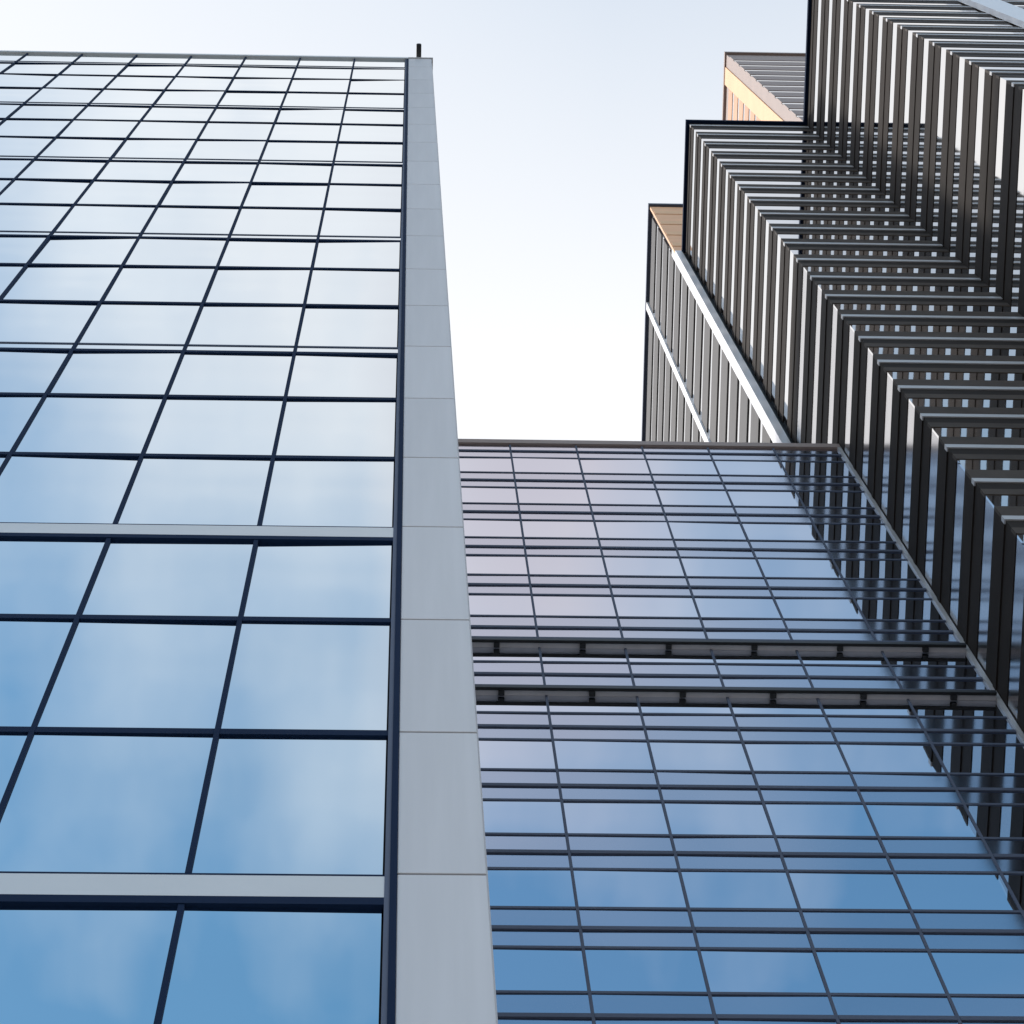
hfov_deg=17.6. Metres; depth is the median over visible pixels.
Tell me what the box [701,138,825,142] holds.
ribbon window
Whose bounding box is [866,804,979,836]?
window
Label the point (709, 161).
ribbon window
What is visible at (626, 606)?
window
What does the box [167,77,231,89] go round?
window
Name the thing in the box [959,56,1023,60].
ribbon window
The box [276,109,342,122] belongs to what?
window
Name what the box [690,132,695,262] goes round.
ribbon window
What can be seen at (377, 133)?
window
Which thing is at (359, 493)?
window
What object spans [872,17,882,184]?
ribbon window
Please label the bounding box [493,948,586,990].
window
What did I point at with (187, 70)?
window
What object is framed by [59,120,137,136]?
window
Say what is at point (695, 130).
ribbon window
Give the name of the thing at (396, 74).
window
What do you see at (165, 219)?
window
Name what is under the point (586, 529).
window
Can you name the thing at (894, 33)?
ribbon window
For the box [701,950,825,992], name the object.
window
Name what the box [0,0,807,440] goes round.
sky
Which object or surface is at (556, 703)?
window
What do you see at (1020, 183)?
ribbon window
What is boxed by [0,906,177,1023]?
window
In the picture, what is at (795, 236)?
ribbon window
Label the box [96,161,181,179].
window
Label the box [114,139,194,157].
window
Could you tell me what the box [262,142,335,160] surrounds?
window
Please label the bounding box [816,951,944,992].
window
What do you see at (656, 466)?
window
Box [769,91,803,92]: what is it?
ribbon window
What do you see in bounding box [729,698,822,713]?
window
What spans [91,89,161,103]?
window
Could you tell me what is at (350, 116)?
window
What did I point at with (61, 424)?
window
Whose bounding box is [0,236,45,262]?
window
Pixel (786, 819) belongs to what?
window
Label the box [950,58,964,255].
ribbon window
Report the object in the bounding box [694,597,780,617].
window
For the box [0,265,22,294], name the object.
window
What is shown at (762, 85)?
ribbon window
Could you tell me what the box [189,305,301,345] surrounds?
window
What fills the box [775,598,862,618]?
window
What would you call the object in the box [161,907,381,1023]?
window
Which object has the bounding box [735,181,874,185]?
ribbon window
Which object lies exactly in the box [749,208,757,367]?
ribbon window
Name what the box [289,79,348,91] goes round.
window
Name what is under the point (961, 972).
window
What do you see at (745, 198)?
ribbon window
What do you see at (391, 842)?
window frame
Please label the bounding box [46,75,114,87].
window
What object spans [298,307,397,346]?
window
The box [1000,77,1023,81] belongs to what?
ribbon window
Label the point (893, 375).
ribbon window
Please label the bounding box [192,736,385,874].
window
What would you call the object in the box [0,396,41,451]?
window
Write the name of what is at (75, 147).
window
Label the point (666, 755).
window
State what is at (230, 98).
window
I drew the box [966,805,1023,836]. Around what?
window
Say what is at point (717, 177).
ribbon window
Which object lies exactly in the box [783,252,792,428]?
ribbon window
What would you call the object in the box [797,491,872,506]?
window
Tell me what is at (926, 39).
ribbon window
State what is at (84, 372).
window
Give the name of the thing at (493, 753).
window
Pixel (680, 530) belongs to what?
window
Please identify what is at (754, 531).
window
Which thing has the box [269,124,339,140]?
window
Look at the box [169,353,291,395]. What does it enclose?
window
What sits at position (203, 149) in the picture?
window
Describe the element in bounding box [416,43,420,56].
antenna
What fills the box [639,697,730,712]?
window
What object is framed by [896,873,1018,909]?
window
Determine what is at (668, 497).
window
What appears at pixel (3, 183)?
window
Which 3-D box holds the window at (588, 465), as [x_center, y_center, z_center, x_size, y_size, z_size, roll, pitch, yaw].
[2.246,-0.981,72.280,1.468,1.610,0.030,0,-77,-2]
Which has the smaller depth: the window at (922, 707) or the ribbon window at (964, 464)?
the window at (922, 707)
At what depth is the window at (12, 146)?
68.15 m
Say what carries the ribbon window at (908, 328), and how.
in the ribbon window tower at (841, 264)
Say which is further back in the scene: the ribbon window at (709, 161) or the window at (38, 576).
the ribbon window at (709, 161)
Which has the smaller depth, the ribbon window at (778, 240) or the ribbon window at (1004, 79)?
the ribbon window at (1004, 79)
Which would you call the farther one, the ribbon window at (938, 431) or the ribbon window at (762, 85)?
the ribbon window at (762, 85)
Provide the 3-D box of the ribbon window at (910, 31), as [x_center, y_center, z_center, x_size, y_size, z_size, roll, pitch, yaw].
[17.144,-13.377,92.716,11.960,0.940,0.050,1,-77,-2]
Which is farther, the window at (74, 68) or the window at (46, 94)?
the window at (74, 68)
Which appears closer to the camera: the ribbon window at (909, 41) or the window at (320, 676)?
the window at (320, 676)
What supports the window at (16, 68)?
in the glass tower at (240, 774)
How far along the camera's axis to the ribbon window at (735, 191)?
99.83 m
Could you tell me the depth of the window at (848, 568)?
63.29 m
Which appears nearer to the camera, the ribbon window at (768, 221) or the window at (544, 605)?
the window at (544, 605)
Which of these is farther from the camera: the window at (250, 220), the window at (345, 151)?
the window at (345, 151)
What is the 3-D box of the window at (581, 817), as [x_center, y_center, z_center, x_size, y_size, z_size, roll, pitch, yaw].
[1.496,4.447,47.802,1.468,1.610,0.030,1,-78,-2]
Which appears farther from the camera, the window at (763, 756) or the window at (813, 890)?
the window at (763, 756)
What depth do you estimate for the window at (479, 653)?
56.62 m
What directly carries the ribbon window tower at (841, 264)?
on the ground
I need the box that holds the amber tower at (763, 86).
[722,52,805,120]
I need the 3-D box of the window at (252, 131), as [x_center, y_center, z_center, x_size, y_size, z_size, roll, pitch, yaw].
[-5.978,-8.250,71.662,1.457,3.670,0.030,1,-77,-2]
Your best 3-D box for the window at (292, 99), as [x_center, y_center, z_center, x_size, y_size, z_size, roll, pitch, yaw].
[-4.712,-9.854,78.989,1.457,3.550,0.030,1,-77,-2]
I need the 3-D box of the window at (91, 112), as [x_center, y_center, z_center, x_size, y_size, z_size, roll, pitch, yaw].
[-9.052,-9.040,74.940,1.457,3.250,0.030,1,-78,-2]
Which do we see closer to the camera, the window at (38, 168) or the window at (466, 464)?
the window at (38, 168)
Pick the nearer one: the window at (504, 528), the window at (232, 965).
the window at (232, 965)
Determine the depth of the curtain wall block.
51.17 m
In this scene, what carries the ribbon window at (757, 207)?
in the ribbon window tower at (841, 264)
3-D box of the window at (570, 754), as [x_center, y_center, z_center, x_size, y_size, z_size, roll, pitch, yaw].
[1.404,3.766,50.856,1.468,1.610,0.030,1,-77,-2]
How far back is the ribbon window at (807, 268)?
81.94 m
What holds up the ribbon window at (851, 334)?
in the ribbon window tower at (841, 264)
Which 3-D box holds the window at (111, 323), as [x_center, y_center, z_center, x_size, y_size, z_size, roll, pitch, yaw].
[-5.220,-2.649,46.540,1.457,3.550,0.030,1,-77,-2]
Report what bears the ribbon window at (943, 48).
in the ribbon window tower at (841, 264)
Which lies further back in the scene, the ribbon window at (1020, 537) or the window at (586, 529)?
the window at (586, 529)
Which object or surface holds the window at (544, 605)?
in the curtain wall block
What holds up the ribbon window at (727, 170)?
in the ribbon window tower at (841, 264)
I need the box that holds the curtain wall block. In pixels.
[458,439,1023,1023]
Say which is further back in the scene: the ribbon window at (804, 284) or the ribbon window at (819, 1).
the ribbon window at (819, 1)
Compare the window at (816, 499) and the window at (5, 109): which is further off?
the window at (5, 109)
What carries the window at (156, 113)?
in the glass tower at (240, 774)
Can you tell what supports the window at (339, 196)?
in the glass tower at (240, 774)
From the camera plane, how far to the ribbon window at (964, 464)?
58.63 m
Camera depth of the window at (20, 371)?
42.76 m
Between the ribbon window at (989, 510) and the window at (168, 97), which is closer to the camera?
the ribbon window at (989, 510)
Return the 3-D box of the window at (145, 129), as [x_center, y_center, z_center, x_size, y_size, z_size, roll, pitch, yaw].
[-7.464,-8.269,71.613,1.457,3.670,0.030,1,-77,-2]
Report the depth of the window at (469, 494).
69.15 m
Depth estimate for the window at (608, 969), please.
41.70 m
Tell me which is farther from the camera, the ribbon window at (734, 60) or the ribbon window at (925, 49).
the ribbon window at (734, 60)
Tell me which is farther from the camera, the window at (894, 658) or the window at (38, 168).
the window at (38, 168)
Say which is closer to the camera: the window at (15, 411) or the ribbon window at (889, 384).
the window at (15, 411)
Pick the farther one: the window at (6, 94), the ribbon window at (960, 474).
the window at (6, 94)
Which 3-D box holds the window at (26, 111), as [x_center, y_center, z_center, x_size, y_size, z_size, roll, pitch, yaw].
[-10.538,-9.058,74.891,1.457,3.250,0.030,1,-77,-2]
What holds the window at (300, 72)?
in the glass tower at (240, 774)
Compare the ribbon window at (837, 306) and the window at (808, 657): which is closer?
the window at (808, 657)
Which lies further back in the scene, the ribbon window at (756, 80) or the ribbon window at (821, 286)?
the ribbon window at (756, 80)
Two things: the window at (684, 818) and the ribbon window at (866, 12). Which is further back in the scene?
the ribbon window at (866, 12)
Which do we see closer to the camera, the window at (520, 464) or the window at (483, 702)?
the window at (483, 702)
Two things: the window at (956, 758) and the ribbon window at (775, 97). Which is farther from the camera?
the ribbon window at (775, 97)
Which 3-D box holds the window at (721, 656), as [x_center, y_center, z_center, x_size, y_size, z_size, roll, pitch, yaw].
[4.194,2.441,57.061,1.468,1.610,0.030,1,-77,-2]
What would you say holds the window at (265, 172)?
in the glass tower at (240, 774)
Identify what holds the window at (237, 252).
in the glass tower at (240, 774)
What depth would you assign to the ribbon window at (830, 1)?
110.58 m
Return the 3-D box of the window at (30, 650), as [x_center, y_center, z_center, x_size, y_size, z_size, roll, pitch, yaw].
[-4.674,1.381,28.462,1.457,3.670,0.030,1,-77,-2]
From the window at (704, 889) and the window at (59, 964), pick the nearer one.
the window at (59, 964)
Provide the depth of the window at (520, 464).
72.27 m
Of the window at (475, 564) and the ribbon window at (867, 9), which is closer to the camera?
the window at (475, 564)
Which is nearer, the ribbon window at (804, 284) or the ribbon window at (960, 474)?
the ribbon window at (960, 474)
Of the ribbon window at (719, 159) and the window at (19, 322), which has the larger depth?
the ribbon window at (719, 159)
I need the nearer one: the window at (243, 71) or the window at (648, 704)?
the window at (648, 704)
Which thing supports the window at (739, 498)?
in the curtain wall block
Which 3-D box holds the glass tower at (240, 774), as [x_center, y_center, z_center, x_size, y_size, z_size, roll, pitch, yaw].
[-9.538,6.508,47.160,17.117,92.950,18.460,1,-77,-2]
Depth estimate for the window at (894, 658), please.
56.87 m
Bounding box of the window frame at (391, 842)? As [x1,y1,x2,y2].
[381,59,407,1023]
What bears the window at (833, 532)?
in the curtain wall block
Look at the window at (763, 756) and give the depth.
50.95 m
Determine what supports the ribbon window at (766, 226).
in the ribbon window tower at (841, 264)
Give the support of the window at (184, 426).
in the glass tower at (240, 774)
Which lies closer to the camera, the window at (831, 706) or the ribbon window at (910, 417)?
the window at (831, 706)
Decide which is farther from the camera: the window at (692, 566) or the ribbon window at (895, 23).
the ribbon window at (895, 23)
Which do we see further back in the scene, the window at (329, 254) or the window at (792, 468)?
the window at (792, 468)
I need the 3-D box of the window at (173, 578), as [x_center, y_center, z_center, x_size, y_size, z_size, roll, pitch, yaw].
[-3.290,0.647,31.887,1.457,3.250,0.030,1,-78,-2]
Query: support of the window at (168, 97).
in the glass tower at (240, 774)
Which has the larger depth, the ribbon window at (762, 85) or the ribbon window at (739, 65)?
the ribbon window at (739, 65)
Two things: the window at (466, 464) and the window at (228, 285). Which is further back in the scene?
the window at (466, 464)
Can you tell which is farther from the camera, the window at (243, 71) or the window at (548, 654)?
the window at (243, 71)
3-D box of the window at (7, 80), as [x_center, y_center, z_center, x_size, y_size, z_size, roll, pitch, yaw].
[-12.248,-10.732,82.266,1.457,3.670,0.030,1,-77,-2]
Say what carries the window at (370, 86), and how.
in the glass tower at (240, 774)
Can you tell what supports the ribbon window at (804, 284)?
in the ribbon window tower at (841, 264)
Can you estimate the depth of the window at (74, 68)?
85.77 m
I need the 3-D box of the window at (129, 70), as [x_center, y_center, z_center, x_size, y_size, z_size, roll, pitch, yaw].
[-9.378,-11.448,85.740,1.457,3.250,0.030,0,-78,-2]
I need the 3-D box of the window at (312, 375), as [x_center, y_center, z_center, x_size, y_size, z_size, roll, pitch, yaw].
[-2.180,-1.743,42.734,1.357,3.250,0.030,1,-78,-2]
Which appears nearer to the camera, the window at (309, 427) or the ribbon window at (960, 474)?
the window at (309, 427)
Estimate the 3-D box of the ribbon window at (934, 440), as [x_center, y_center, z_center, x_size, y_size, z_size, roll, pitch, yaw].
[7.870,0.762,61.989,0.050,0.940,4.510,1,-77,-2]
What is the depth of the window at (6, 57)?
89.14 m
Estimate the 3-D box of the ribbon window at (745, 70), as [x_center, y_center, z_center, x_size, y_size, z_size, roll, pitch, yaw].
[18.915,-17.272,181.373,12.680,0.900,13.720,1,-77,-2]
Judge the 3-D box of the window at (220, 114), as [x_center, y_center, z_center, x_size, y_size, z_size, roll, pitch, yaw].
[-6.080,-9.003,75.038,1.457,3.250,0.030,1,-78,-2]
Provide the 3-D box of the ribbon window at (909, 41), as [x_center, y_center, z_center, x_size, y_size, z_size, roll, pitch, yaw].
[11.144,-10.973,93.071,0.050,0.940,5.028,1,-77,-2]
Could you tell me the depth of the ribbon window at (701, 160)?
111.48 m
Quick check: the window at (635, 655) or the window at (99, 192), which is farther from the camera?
the window at (99, 192)
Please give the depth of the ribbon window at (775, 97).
164.63 m
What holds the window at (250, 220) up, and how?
in the glass tower at (240, 774)
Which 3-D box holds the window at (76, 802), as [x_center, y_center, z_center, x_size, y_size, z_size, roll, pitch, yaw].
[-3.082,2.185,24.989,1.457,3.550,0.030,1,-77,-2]
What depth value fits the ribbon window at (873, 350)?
70.31 m
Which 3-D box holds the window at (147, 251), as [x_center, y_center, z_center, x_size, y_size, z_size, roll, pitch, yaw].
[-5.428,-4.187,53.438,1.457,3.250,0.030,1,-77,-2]
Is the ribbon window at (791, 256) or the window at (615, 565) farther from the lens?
the ribbon window at (791, 256)
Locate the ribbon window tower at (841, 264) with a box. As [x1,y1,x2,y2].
[641,0,1023,732]
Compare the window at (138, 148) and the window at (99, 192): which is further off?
the window at (138, 148)
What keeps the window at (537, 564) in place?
in the curtain wall block
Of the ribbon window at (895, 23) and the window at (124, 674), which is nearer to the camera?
the window at (124, 674)
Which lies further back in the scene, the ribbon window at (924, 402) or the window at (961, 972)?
the ribbon window at (924, 402)
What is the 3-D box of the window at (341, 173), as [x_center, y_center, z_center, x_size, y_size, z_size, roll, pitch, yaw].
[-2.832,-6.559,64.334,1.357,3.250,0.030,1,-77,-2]
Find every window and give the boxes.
[0,53,404,71]
[0,74,55,86]
[0,88,38,101]
[0,104,19,117]
[0,119,70,135]
[0,137,52,155]
[0,160,30,177]
[0,180,10,190]
[0,180,89,203]
[0,204,70,230]
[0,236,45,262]
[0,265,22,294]
[0,302,96,342]
[0,351,67,392]
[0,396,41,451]
[0,455,137,522]
[0,456,5,465]
[0,539,105,613]
[0,620,72,726]
[0,734,27,801]
[0,734,212,872]
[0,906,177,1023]
[2,266,118,300]
[3,64,68,73]
[9,105,84,118]
[14,396,162,452]
[18,160,105,178]
[28,88,100,102]
[31,238,135,263]
[37,621,235,727]
[39,138,123,156]
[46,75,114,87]
[50,352,180,393]
[56,205,154,231]
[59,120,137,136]
[61,64,124,74]
[76,106,148,119]
[77,181,168,204]
[79,304,199,343]
[82,540,252,615]
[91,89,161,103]
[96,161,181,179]
[104,267,214,301]
[106,76,172,88]
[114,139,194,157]
[117,457,270,524]
[119,66,181,75]
[125,238,225,265]
[129,121,204,138]
[143,107,213,120]
[143,207,238,233]
[146,398,282,454]
[156,91,223,104]
[160,183,248,205]
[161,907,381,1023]
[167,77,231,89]
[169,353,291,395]
[175,163,256,181]
[177,66,238,76]
[188,140,265,158]
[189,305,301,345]
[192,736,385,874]
[199,122,272,139]
[205,269,309,303]
[209,108,278,121]
[219,92,284,105]
[219,240,315,266]
[221,622,388,729]
[228,78,290,90]
[232,208,321,234]
[235,67,294,77]
[243,184,326,206]
[243,543,391,617]
[252,164,331,182]
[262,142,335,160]
[262,459,393,526]
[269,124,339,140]
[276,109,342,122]
[276,400,394,456]
[282,93,345,106]
[288,355,396,397]
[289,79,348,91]
[294,68,351,78]
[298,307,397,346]
[306,270,398,304]
[314,242,399,268]
[320,210,400,235]
[326,185,400,208]
[331,165,401,183]
[335,143,401,161]
[339,125,402,141]
[343,110,402,123]
[346,94,403,107]
[349,80,403,92]
[352,69,403,79]
[459,458,512,471]
[461,487,516,502]
[464,520,521,536]
[466,556,526,573]
[469,595,532,614]
[472,647,539,660]
[476,695,546,711]
[479,740,554,768]
[483,801,564,832]
[488,870,574,905]
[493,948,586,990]
[513,458,580,472]
[517,488,588,503]
[522,521,596,537]
[527,556,605,574]
[533,595,615,615]
[541,648,626,661]
[548,696,638,712]
[554,740,652,769]
[563,802,668,833]
[573,870,685,906]
[580,459,648,472]
[585,949,706,991]
[587,489,659,504]
[595,521,671,538]
[604,557,683,575]
[614,596,697,616]
[627,649,713,662]
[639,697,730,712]
[647,460,717,473]
[650,742,750,770]
[658,490,730,504]
[665,803,772,834]
[669,522,745,538]
[681,558,762,576]
[681,871,796,907]
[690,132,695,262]
[694,129,815,133]
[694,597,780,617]
[697,140,702,274]
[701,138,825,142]
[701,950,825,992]
[704,150,710,288]
[709,148,836,152]
[712,160,718,302]
[713,650,800,663]
[715,461,785,474]
[717,158,848,162]
[721,172,727,316]
[726,169,860,173]
[728,491,802,505]
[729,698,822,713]
[730,183,736,332]
[732,60,804,119]
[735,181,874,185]
[737,65,804,119]
[739,195,746,349]
[742,523,820,539]
[743,70,804,119]
[744,193,887,197]
[745,743,847,770]
[749,75,804,119]
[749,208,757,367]
[755,80,803,120]
[755,206,903,211]
[758,559,840,577]
[760,222,768,386]
[762,85,803,86]
[766,219,919,225]
[766,804,875,835]
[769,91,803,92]
[771,236,780,406]
[775,97,803,98]
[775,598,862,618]
[777,234,936,240]
[782,462,853,475]
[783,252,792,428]
[789,872,907,908]
[790,250,954,256]
[796,269,806,442]
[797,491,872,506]
[798,651,887,664]
[803,266,973,273]
[811,286,821,442]
[813,0,820,132]
[815,524,894,540]
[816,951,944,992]
[817,284,993,291]
[820,699,914,714]
[824,0,831,142]
[827,307,836,443]
[833,304,1016,311]
[835,0,843,152]
[835,560,918,578]
[839,744,944,771]
[844,327,853,458]
[846,4,855,162]
[849,324,1023,332]
[855,599,944,619]
[859,10,868,173]
[862,349,872,486]
[865,8,982,11]
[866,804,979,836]
[867,347,1023,355]
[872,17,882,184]
[879,15,999,18]
[881,375,892,518]
[884,652,972,664]
[885,24,896,197]
[887,371,1023,380]
[893,22,1016,25]
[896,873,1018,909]
[900,32,911,210]
[902,401,914,551]
[908,30,1023,33]
[908,398,1023,408]
[910,700,1004,715]
[915,40,928,224]
[924,38,1023,41]
[924,430,938,587]
[931,427,1023,438]
[931,952,1023,993]
[932,49,945,239]
[934,745,1023,772]
[941,47,1023,50]
[949,463,964,627]
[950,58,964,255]
[957,459,1023,471]
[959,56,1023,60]
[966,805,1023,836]
[969,69,984,273]
[977,498,993,671]
[979,66,1023,70]
[985,495,1023,507]
[989,80,1005,291]
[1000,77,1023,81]
[1004,874,1023,909]
[1007,537,1023,721]
[1011,91,1023,311]
[1016,534,1023,545]
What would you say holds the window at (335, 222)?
in the glass tower at (240, 774)
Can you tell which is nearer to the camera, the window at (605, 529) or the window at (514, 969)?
the window at (514, 969)
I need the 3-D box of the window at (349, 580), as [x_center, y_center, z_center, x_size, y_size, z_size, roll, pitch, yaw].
[-1.854,0.665,31.934,1.357,3.250,0.030,0,-78,-2]
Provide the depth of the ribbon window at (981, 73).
81.46 m
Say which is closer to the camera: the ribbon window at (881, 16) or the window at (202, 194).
the window at (202, 194)
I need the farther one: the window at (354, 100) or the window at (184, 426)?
the window at (354, 100)
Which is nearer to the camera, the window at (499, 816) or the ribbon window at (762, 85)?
the window at (499, 816)
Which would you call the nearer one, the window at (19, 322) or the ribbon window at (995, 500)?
the window at (19, 322)
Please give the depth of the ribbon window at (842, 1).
107.65 m
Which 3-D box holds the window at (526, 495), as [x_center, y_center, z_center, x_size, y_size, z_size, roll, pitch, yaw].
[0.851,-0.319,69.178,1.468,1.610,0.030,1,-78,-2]
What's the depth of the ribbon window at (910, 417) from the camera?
64.76 m
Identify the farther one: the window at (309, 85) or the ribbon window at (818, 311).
the window at (309, 85)
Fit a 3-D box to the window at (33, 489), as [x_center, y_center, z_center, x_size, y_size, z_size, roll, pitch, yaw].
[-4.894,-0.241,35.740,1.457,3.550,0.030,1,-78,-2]
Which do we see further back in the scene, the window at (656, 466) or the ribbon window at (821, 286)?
the ribbon window at (821, 286)
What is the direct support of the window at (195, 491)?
in the glass tower at (240, 774)
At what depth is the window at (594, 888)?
44.75 m
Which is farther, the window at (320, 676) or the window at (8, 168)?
the window at (8, 168)
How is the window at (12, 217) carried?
in the glass tower at (240, 774)
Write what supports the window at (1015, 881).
in the curtain wall block
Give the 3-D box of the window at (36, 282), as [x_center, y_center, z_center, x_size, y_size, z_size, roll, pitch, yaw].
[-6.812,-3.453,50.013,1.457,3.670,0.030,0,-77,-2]
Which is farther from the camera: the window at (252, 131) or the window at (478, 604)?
the window at (252, 131)
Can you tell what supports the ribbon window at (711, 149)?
in the ribbon window tower at (841, 264)
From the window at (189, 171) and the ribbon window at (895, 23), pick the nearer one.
the window at (189, 171)
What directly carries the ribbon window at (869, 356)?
in the ribbon window tower at (841, 264)
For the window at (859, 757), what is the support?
in the curtain wall block
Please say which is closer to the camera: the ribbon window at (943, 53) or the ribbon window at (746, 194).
the ribbon window at (943, 53)
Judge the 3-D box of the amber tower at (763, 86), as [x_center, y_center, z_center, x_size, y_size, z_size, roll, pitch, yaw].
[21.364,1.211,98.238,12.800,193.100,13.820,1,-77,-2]
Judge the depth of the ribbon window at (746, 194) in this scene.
96.50 m
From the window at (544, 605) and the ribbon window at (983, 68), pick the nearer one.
the window at (544, 605)
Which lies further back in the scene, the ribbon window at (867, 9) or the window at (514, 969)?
the ribbon window at (867, 9)
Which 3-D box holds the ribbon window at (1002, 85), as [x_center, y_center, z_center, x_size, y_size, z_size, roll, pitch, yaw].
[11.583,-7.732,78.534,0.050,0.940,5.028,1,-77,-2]
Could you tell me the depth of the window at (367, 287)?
50.14 m
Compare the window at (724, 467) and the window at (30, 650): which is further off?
the window at (724, 467)
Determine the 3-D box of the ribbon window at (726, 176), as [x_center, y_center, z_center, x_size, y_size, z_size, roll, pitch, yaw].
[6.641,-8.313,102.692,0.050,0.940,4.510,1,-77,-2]
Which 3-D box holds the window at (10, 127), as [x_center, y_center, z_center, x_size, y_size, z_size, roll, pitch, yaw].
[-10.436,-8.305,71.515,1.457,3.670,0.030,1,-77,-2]
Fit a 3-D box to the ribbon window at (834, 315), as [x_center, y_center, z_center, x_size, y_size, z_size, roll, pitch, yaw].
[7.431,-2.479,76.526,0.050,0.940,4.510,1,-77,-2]
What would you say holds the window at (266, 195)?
in the glass tower at (240, 774)
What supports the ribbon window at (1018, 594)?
in the ribbon window tower at (841, 264)
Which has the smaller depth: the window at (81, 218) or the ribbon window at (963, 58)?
the window at (81, 218)
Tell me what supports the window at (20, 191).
in the glass tower at (240, 774)
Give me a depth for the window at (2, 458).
37.19 m
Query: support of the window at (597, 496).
in the curtain wall block
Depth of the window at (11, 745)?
26.06 m
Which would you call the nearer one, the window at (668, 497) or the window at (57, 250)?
the window at (57, 250)
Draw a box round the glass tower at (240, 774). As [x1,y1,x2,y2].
[0,50,497,1023]
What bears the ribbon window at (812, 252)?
in the ribbon window tower at (841, 264)
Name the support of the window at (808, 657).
in the curtain wall block
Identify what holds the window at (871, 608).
in the curtain wall block
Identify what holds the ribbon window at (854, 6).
in the ribbon window tower at (841, 264)
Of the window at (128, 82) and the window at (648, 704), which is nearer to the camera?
the window at (648, 704)
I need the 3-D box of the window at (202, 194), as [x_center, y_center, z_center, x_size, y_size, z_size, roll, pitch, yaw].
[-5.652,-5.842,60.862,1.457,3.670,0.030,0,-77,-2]
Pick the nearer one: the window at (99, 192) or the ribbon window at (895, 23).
the window at (99, 192)
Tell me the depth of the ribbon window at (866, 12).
101.82 m
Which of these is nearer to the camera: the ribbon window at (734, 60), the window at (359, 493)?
the window at (359, 493)
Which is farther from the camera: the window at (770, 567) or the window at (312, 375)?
the window at (770, 567)
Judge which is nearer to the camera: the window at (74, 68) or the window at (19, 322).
the window at (19, 322)
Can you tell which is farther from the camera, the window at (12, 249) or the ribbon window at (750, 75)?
the ribbon window at (750, 75)
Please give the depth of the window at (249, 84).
82.54 m
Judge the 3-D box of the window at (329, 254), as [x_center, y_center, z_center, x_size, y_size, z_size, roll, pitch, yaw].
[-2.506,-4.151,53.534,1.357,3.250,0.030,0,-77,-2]
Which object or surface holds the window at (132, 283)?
in the glass tower at (240, 774)
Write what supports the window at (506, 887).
in the curtain wall block

